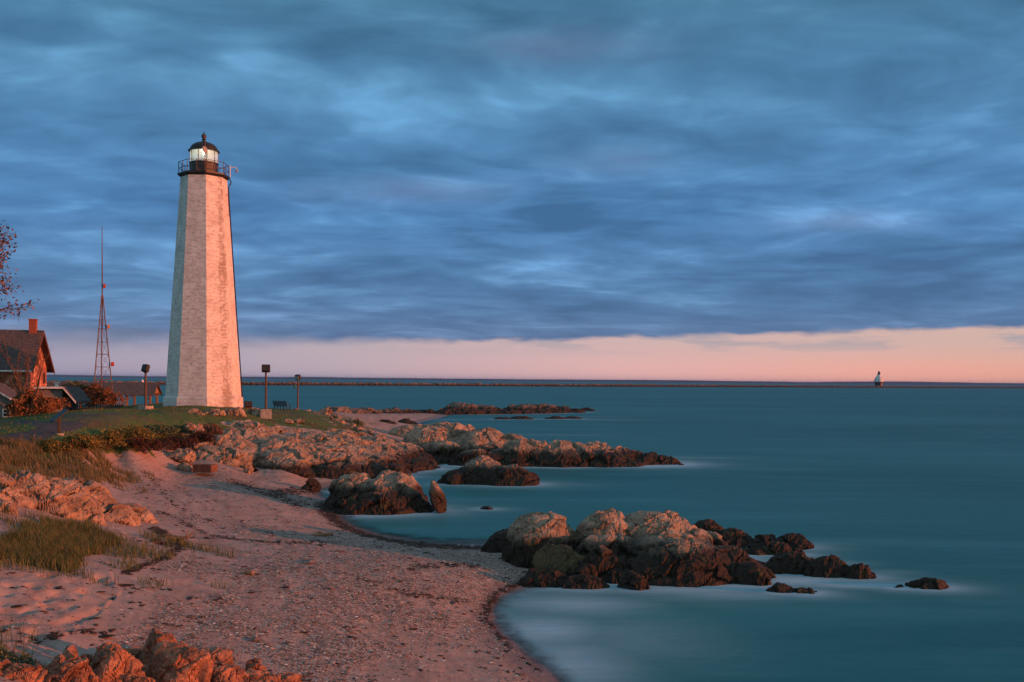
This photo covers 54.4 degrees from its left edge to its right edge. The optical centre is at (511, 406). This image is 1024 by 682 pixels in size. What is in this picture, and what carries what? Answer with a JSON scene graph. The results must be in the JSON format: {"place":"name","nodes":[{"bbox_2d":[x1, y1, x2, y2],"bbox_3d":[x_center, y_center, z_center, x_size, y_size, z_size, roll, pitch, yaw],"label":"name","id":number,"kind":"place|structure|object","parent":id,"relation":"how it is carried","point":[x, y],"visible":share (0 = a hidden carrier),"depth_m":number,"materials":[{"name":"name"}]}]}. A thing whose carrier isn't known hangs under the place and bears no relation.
{"place":"outdoors","nodes":[
{"label":"outdoors","id":0,"kind":"place"},
{"bbox_2d":[0,403,381,463],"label":"lawn grass","id":1,"kind":"structure","parent":0,"point":[78,410],"depth_m":66.93,"materials":[{"name":"green plant"}]},
{"bbox_2d":[0,404,569,681],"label":"terrain","id":2,"kind":"structure","parent":0,"point":[61,621],"depth_m":24.96,"materials":[{"name":"beige sand"}]},
{"bbox_2d":[0,383,29,417],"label":"stone shed","id":3,"kind":"structure","parent":2,"relation":"on","point":[7,394],"depth_m":72.02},
{"bbox_2d":[2,409,10,416],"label":"window","id":4,"kind":"structure","parent":3,"relation":"in","point":[4,411],"depth_m":71.94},
{"bbox_2d":[0,220,38,320],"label":"tree","id":5,"kind":"object","parent":2,"relation":"on","point":[2,282],"visible":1,"depth_m":42.28,"materials":[{"name":"red plant"}]},
{"bbox_2d":[0,639,39,664],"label":"bush","id":6,"kind":"object","parent":2,"relation":"on","point":[23,658],"visible":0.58,"depth_m":14.08,"materials":[{"name":"green plant"}]},
{"bbox_2d":[0,614,47,681],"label":"sparse grass","id":7,"kind":"structure","parent":2,"relation":"on","point":[2,640],"depth_m":15.43,"materials":[{"name":"plant"}]},
{"bbox_2d":[0,334,50,414],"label":"bare tree","id":8,"kind":"object","parent":2,"relation":"on","point":[27,376],"visible":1,"depth_m":69.56,"materials":[{"name":"red plant"}]},
{"bbox_2d":[0,319,54,394],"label":"stone house","id":9,"kind":"structure","parent":2,"relation":"on","point":[16,341],"depth_m":86.74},
{"bbox_2d":[4,382,56,416],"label":"shrub","id":10,"kind":"object","parent":2,"relation":"on","point":[41,403],"visible":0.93,"depth_m":69.64,"materials":[{"name":"red plant"}]},
{"bbox_2d":[37,438,72,451],"bbox_3d":[-19.473,1.607,42.186,1.805,0.619,1.702,1,2,0],"label":"bush","id":11,"kind":"object","parent":2,"relation":"on","point":[55,445],"visible":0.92,"depth_m":41.72,"materials":[{"name":"green plant"}]},
{"bbox_2d":[49,409,68,435],"bbox_3d":[-21.082,0.746,46.363,0.684,1.288,0.800,-1,2,-40],"label":"information sign","id":12,"kind":"object","parent":2,"relation":"on","point":[58,416],"visible":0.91,"depth_m":46.25,"materials":[{"name":"black paint"}]},
{"bbox_2d":[49,397,70,410],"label":"hedge","id":13,"kind":"object","parent":2,"relation":"on","point":[59,402],"visible":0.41,"depth_m":72.53,"materials":[{"name":"red plant"}]},
{"bbox_2d":[33,382,90,411],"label":"garage","id":14,"kind":"structure","parent":2,"relation":"on","point":[74,395],"depth_m":79.70,"materials":[{"name":"grey"}]},
{"bbox_2d":[61,382,89,404],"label":"shrub","id":15,"kind":"object","parent":2,"relation":"on","point":[76,384],"visible":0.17,"depth_m":93.97,"materials":[{"name":"green plant"}]},
{"bbox_2d":[0,432,154,493],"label":"dune grass","id":16,"kind":"structure","parent":2,"relation":"on","point":[16,457],"depth_m":40.40,"materials":[{"name":"green plant"}]},
{"bbox_2d":[0,470,157,525],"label":"bank ledge","id":17,"kind":"object","parent":2,"relation":"on","point":[91,499],"visible":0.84,"depth_m":28.80,"materials":[{"name":"stone"}]},
{"bbox_2d":[62,433,101,450],"bbox_3d":[-18.848,1.556,43.608,1.901,0.878,2.178,-1,2,-40],"label":"bush","id":18,"kind":"object","parent":2,"relation":"on","point":[87,441],"visible":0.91,"depth_m":43.20,"materials":[{"name":"green plant"}]},
{"bbox_2d":[68,404,123,410],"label":"picket fence","id":19,"kind":"object","parent":2,"relation":"on","point":[103,406],"visible":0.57,"depth_m":80.94,"materials":[{"name":"wood"}]},
{"bbox_2d":[77,383,126,406],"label":"shrub","id":20,"kind":"object","parent":2,"relation":"on","point":[97,394],"visible":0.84,"depth_m":92.61,"materials":[{"name":"red plant"}]},
{"bbox_2d":[94,233,113,406],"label":"radio mast","id":21,"kind":"object","parent":2,"relation":"on","point":[101,316],"visible":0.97,"depth_m":97.75,"materials":[{"name":"metal"}]},
{"bbox_2d":[47,382,162,406],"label":"fence","id":22,"kind":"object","parent":2,"relation":"on","point":[133,390],"depth_m":108.47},
{"bbox_2d":[90,429,126,449],"bbox_3d":[-20.233,1.684,49.401,2.050,1.088,5.464,0,2,-18],"label":"bush","id":23,"kind":"object","parent":2,"relation":"on","point":[111,438],"visible":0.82,"depth_m":50.35,"materials":[{"name":"green plant"}]},
{"bbox_2d":[0,504,234,589],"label":"grass clump","id":24,"kind":"object","parent":2,"relation":"on","point":[30,546],"visible":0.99,"depth_m":23.75,"materials":[{"name":"green plant"}]},
{"bbox_2d":[26,518,236,586],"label":"sparse grass","id":25,"kind":"structure","parent":2,"relation":"on","point":[217,553],"depth_m":25.89,"materials":[{"name":"green plant"}]},
{"bbox_2d":[109,424,156,445],"bbox_3d":[-19.770,1.441,52.435,2.330,1.193,2.491,1,2,29],"label":"bush","id":26,"kind":"object","parent":2,"relation":"on","point":[136,431],"visible":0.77,"depth_m":51.96,"materials":[{"name":"green plant"}]},
{"bbox_2d":[120,436,170,453],"bbox_3d":[-19.385,1.972,53.255,2.494,0.975,4.503,1,2,0],"label":"bush","id":27,"kind":"object","parent":2,"relation":"on","point":[141,444],"visible":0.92,"depth_m":52.19,"materials":[{"name":"red plant"}]},
{"bbox_2d":[138,364,153,409],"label":"floodlight pole","id":28,"kind":"object","parent":2,"relation":"on","point":[145,368],"visible":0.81,"depth_m":71.91,"materials":[{"name":"metal"}]},
{"bbox_2d":[0,628,302,681],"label":"foreground ledge","id":29,"kind":"object","parent":2,"relation":"on","point":[158,656],"visible":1,"depth_m":14.57,"materials":[{"name":"stone"}]},
{"bbox_2d":[143,424,180,435],"bbox_3d":[-20.781,1.381,58.801,2.400,0.730,3.200,0,2,-24],"label":"bush","id":30,"kind":"object","parent":2,"relation":"on","point":[166,429],"visible":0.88,"depth_m":58.93,"materials":[{"name":"green plant"}]},
{"bbox_2d":[158,433,202,451],"bbox_3d":[-19.392,2.110,58.009,2.754,1.130,3.398,0,2,-17],"label":"bush","id":31,"kind":"object","parent":2,"relation":"on","point":[177,441],"visible":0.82,"depth_m":58.02,"materials":[{"name":"red plant"}]},
{"bbox_2d":[168,448,195,462],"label":"rock","id":32,"kind":"object","parent":2,"relation":"on","point":[187,455],"visible":0.99,"depth_m":56.26,"materials":[{"name":"stone"}]},
{"bbox_2d":[170,424,193,433],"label":"bush","id":33,"kind":"object","parent":2,"relation":"on","point":[183,430],"visible":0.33,"depth_m":61.11,"materials":[{"name":"green plant"}]},
{"bbox_2d":[172,531,192,538],"bbox_3d":[-9.843,3.816,29.622,0.716,0.282,0.146,1,2,0],"label":"driftwood","id":34,"kind":"object","parent":2,"relation":"on","point":[183,537],"visible":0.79,"depth_m":29.61,"materials":[{"name":"wood"}]},
{"bbox_2d":[175,462,192,471],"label":"boulder","id":35,"kind":"object","parent":2,"relation":"on","point":[184,466],"visible":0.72,"depth_m":54.50,"materials":[{"name":"stone"}]},
{"bbox_2d":[184,422,195,430],"bbox_3d":[-19.320,1.165,59.762,0.725,0.522,0.453,1,2,0],"label":"rock ledge","id":36,"kind":"object","parent":2,"relation":"on","point":[189,426],"visible":1,"depth_m":59.64,"materials":[{"name":"stone"}]},
{"bbox_2d":[185,408,204,414],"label":"rock ledge","id":37,"kind":"object","parent":2,"relation":"on","point":[195,411],"visible":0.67,"depth_m":67.37,"materials":[{"name":"stone"}]},
{"bbox_2d":[163,132,242,407],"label":"lighthouse","id":38,"kind":"object","parent":2,"relation":"on","point":[203,363],"visible":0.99,"depth_m":77.96,"materials":[{"name":"white paint"}]},
{"bbox_2d":[193,464,217,472],"bbox_3d":[-16.625,3.308,53.971,1.040,0.420,0.840,1,2,8],"label":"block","id":39,"kind":"object","parent":2,"relation":"on","point":[205,468],"visible":1,"depth_m":53.58,"materials":[{"name":"concrete"}]},
{"bbox_2d":[204,408,222,415],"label":"rock ledge","id":40,"kind":"object","parent":2,"relation":"on","point":[215,412],"visible":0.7,"depth_m":68.40,"materials":[{"name":"stone"}]},
{"bbox_2d":[224,407,245,416],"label":"rock ledge","id":41,"kind":"object","parent":2,"relation":"on","point":[238,411],"visible":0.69,"depth_m":70.84,"materials":[{"name":"stone"}]},
{"bbox_2d":[244,401,251,408],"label":"ground floodlight","id":42,"kind":"object","parent":2,"relation":"on","point":[247,404],"visible":0.75,"depth_m":81.86,"materials":[{"name":"metal"}]},
{"bbox_2d":[241,570,254,574],"bbox_3d":[-6.673,4.178,25.117,0.355,0.118,0.134,1,2,0],"label":"driftwood","id":43,"kind":"object","parent":2,"relation":"on","point":[246,572],"visible":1,"depth_m":25.08,"materials":[{"name":"beige wood"}]},
{"bbox_2d":[243,464,253,473],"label":"boulder","id":44,"kind":"object","parent":2,"relation":"on","point":[248,468],"visible":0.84,"depth_m":57.14,"materials":[{"name":"stone"}]},
{"bbox_2d":[246,407,259,416],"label":"rock ledge","id":45,"kind":"object","parent":2,"relation":"on","point":[254,411],"visible":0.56,"depth_m":73.94,"materials":[{"name":"stone"}]},
{"bbox_2d":[1,462,527,681],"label":"shells","id":46,"kind":"object","parent":2,"relation":"on","point":[310,602],"visible":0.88,"depth_m":22.89},
{"bbox_2d":[260,364,270,418],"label":"floodlight pole","id":47,"kind":"object","parent":2,"relation":"on","point":[265,413],"visible":0.96,"depth_m":73.77,"materials":[{"name":"metal"}]},
{"bbox_2d":[0,464,539,681],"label":"seaweed wrack","id":48,"kind":"object","parent":2,"relation":"on","point":[177,547],"visible":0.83,"depth_m":28.71,"materials":[{"name":"brown plant"}]},
{"bbox_2d":[0,462,543,681],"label":"pebbles","id":49,"kind":"object","parent":2,"relation":"on","point":[220,624],"visible":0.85,"depth_m":23.36,"materials":[{"name":"stone"}]},
{"bbox_2d":[24,472,536,677],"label":"pebbles","id":50,"kind":"object","parent":2,"relation":"on","point":[330,588],"visible":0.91,"depth_m":24.05,"materials":[{"name":"stone"}]},
{"bbox_2d":[273,401,290,409],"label":"park bench","id":51,"kind":"object","parent":2,"relation":"on","point":[280,404],"visible":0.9,"depth_m":91.73,"materials":[{"name":"black paint"}]},
{"bbox_2d":[283,419,293,423],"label":"rock ledge","id":52,"kind":"object","parent":2,"relation":"on","point":[289,421],"visible":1,"depth_m":73.37,"materials":[{"name":"stone"}]},
{"bbox_2d":[294,374,300,408],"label":"floodlight pole","id":53,"kind":"object","parent":2,"relation":"on","point":[297,377],"visible":0.94,"depth_m":99.94,"materials":[{"name":"metal"}]},
{"bbox_2d":[293,419,305,422],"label":"rock ledge","id":54,"kind":"object","parent":2,"relation":"on","point":[298,420],"visible":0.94,"depth_m":74.67,"materials":[{"name":"stone"}]},
{"bbox_2d":[300,478,321,491],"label":"boulder","id":55,"kind":"object","parent":2,"relation":"on","point":[311,484],"visible":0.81,"depth_m":54.78,"materials":[{"name":"brown stone"}]},
{"bbox_2d":[184,420,452,479],"bbox_3d":[-11.441,2.944,67.285,16.950,4.065,19.890,1,2,0],"label":"headland ledge","id":56,"kind":"object","parent":2,"relation":"on","point":[337,454],"visible":0.88,"depth_m":62.41,"materials":[{"name":"stone"}]},
{"bbox_2d":[192,423,204,433],"bbox_3d":[-19.107,1.304,60.788,0.782,0.682,0.502,1,2,0],"label":"rock ledge","id":57,"kind":"object","parent":56,"relation":"on","point":[199,427],"visible":0.75,"depth_m":60.63,"materials":[{"name":"stone"}]},
{"bbox_2d":[189,431,215,444],"bbox_3d":[-18.711,1.922,59.993,1.820,1.015,1.532,1,2,0],"label":"bush","id":58,"kind":"object","parent":56,"relation":"on","point":[203,437],"visible":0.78,"depth_m":59.81,"materials":[{"name":"red plant"}]},
{"bbox_2d":[202,422,224,435],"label":"bush","id":59,"kind":"object","parent":56,"relation":"on","point":[213,428],"visible":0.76,"depth_m":61.74,"materials":[{"name":"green plant"}]},
{"bbox_2d":[312,532,332,535],"bbox_3d":[-6.893,4.625,36.239,0.754,0.141,0.152,0,2,-7],"label":"driftwood","id":60,"kind":"object","parent":2,"relation":"on","point":[323,534],"visible":1,"depth_m":36.21,"materials":[{"name":"wood"}]},
{"bbox_2d":[318,408,332,414],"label":"marker stone","id":61,"kind":"object","parent":2,"relation":"on","point":[324,411],"visible":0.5,"depth_m":94.76,"materials":[{"name":"stone"}]},
{"bbox_2d":[349,418,363,426],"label":"bush","id":62,"kind":"object","parent":2,"relation":"on","point":[358,422],"visible":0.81,"depth_m":81.34,"materials":[{"name":"green plant"}]},
{"bbox_2d":[354,427,364,431],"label":"tumbled stone","id":63,"kind":"object","parent":2,"relation":"on","point":[360,429],"visible":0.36,"depth_m":79.05,"materials":[{"name":"stone"}]},
{"bbox_2d":[323,470,435,516],"bbox_3d":[-6.245,4.352,48.138,6.309,2.483,5.582,1,2,0],"label":"rock outcrop","id":64,"kind":"object","parent":2,"relation":"on","point":[386,492],"visible":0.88,"depth_m":46.78,"materials":[{"name":"stone"}]},
{"bbox_2d":[379,419,397,424],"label":"rock ledge","id":65,"kind":"object","parent":2,"relation":"on","point":[388,421],"visible":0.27,"depth_m":126.73,"materials":[{"name":"brown stone"}]},
{"bbox_2d":[397,418,418,423],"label":"rock ledge","id":66,"kind":"object","parent":2,"relation":"on","point":[406,420],"visible":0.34,"depth_m":135.25,"materials":[{"name":"brown stone"}]},
{"bbox_2d":[388,422,474,437],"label":"rock ledge","id":67,"kind":"object","parent":2,"relation":"on","point":[400,431],"visible":0.29,"depth_m":100.72,"materials":[{"name":"stone"}]},
{"bbox_2d":[324,402,585,414],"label":"rock spit","id":68,"kind":"structure","parent":2,"relation":"on","point":[457,408],"depth_m":185.39,"materials":[{"name":"brown stone"}]},
{"bbox_2d":[402,422,683,467],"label":"rocky point","id":69,"kind":"structure","parent":2,"relation":"on","point":[459,444],"depth_m":73.72,"materials":[{"name":"stone"}]},
{"bbox_2d":[532,543,585,572],"bbox_3d":[1.773,5.155,31.415,2.252,1.616,1.144,1,2,0],"label":"mossy boulder","id":70,"kind":"object","parent":2,"relation":"on","point":[561,558],"visible":0.36,"depth_m":31.36,"materials":[{"name":"green stone"}]},
{"bbox_2d":[517,567,609,589],"bbox_3d":[1.587,5.547,30.339,3.091,1.224,1.357,1,2,13],"label":"rock ledge","id":71,"kind":"object","parent":2,"relation":"on","point":[537,578],"visible":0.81,"depth_m":29.99,"materials":[{"name":"brown stone"}]},
{"bbox_2d":[481,508,775,586],"bbox_3d":[3.588,4.765,33.267,6.983,2.672,10.161,-1,2,-41],"label":"rock outcrop","id":72,"kind":"object","parent":2,"relation":"on","point":[664,548],"visible":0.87,"depth_m":31.76,"materials":[{"name":"stone"}]},
{"bbox_2d":[759,550,876,578],"bbox_3d":[9.793,5.529,32.675,4.416,1.553,1.745,1,2,23],"label":"weedy rock","id":73,"kind":"object","parent":2,"relation":"on","point":[795,562],"visible":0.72,"depth_m":32.11,"materials":[{"name":"brown stone"}]},
{"bbox_2d":[0,0,1023,382],"label":"sky","id":74,"kind":"structure","parent":0,"point":[703,190],"materials":[{"name":"blue"}]},
{"bbox_2d":[46,377,1023,681],"bbox_3d":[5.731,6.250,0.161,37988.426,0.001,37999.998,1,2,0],"label":"water","id":75,"kind":"structure","parent":0,"point":[892,487],"depth_m":48.43,"materials":[{"name":"blue liquid"}]},
{"bbox_2d":[429,480,446,512],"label":"leaning slab","id":76,"kind":"structure","parent":75,"relation":"in","point":[438,500],"depth_m":46.42,"materials":[{"name":"stone"}]},
{"bbox_2d":[480,506,492,509],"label":"rock","id":77,"kind":"object","parent":75,"relation":"in","point":[487,508],"visible":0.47,"depth_m":47.96,"materials":[{"name":"black stone"}]},
{"bbox_2d":[437,455,539,485],"bbox_3d":[-1.300,4.111,60.411,6.801,2.373,4.154,1,2,0],"label":"rock islet","id":78,"kind":"object","parent":75,"relation":"in","point":[483,470],"visible":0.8,"depth_m":59.34,"materials":[{"name":"stone"}]},
{"bbox_2d":[494,416,532,418],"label":"rock reef","id":79,"kind":"object","parent":75,"relation":"in","point":[521,417],"visible":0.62,"depth_m":161.24},
{"bbox_2d":[49,380,1023,387],"bbox_3d":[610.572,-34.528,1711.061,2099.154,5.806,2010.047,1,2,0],"label":"breakwater","id":80,"kind":"object","parent":75,"relation":"in","point":[292,383],"visible":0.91,"depth_m":1145.67,"materials":[{"name":"stone"}]},
{"bbox_2d":[544,416,581,418],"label":"rock reef","id":81,"kind":"object","parent":75,"relation":"in","point":[559,417],"visible":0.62,"depth_m":163.92},
{"bbox_2d":[582,407,594,410],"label":"rock","id":82,"kind":"object","parent":75,"relation":"in","point":[587,409],"visible":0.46,"depth_m":209.59,"materials":[{"name":"brown stone"}]},
{"bbox_2d":[617,570,649,590],"bbox_3d":[3.658,5.407,29.983,1.011,0.966,0.663,1,2,32],"label":"boulder","id":83,"kind":"object","parent":75,"relation":"in","point":[630,580],"visible":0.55,"depth_m":29.84,"materials":[{"name":"brown stone"}]},
{"bbox_2d":[694,519,813,549],"bbox_3d":[8.857,5.188,38.230,5.480,1.520,2.567,1,2,28],"label":"rock reef","id":84,"kind":"object","parent":75,"relation":"in","point":[736,536],"visible":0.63,"depth_m":37.66},
{"bbox_2d":[741,541,807,554],"bbox_3d":[9.397,5.579,36.367,2.792,1.430,1.308,1,2,0],"label":"weedy rock","id":85,"kind":"object","parent":75,"relation":"in","point":[773,548],"visible":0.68,"depth_m":36.02,"materials":[{"name":"brown stone"}]},
{"bbox_2d":[765,582,816,593],"bbox_3d":[8.341,5.762,29.681,1.806,1.040,0.829,1,2,9],"label":"weedy rock","id":86,"kind":"object","parent":75,"relation":"in","point":[778,587],"visible":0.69,"depth_m":29.55,"materials":[{"name":"brown stone"}]},
{"bbox_2d":[874,371,884,385],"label":"harbour light","id":87,"kind":"object","parent":75,"relation":"in","point":[878,380],"visible":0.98,"depth_m":1747.17,"materials":[{"name":"white paint"}]},
{"bbox_2d":[895,577,948,589],"bbox_3d":[12.516,5.770,30.553,2.144,1.121,1.121,1,2,0],"label":"weedy rock","id":88,"kind":"object","parent":75,"relation":"in","point":[929,583],"visible":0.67,"depth_m":30.36,"materials":[{"name":"brown stone"}]},
{"bbox_2d":[46,375,1023,385],"bbox_3d":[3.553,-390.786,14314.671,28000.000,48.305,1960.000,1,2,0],"label":"hills","id":89,"kind":"structure","parent":0,"point":[751,382],"depth_m":13417.29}
]}

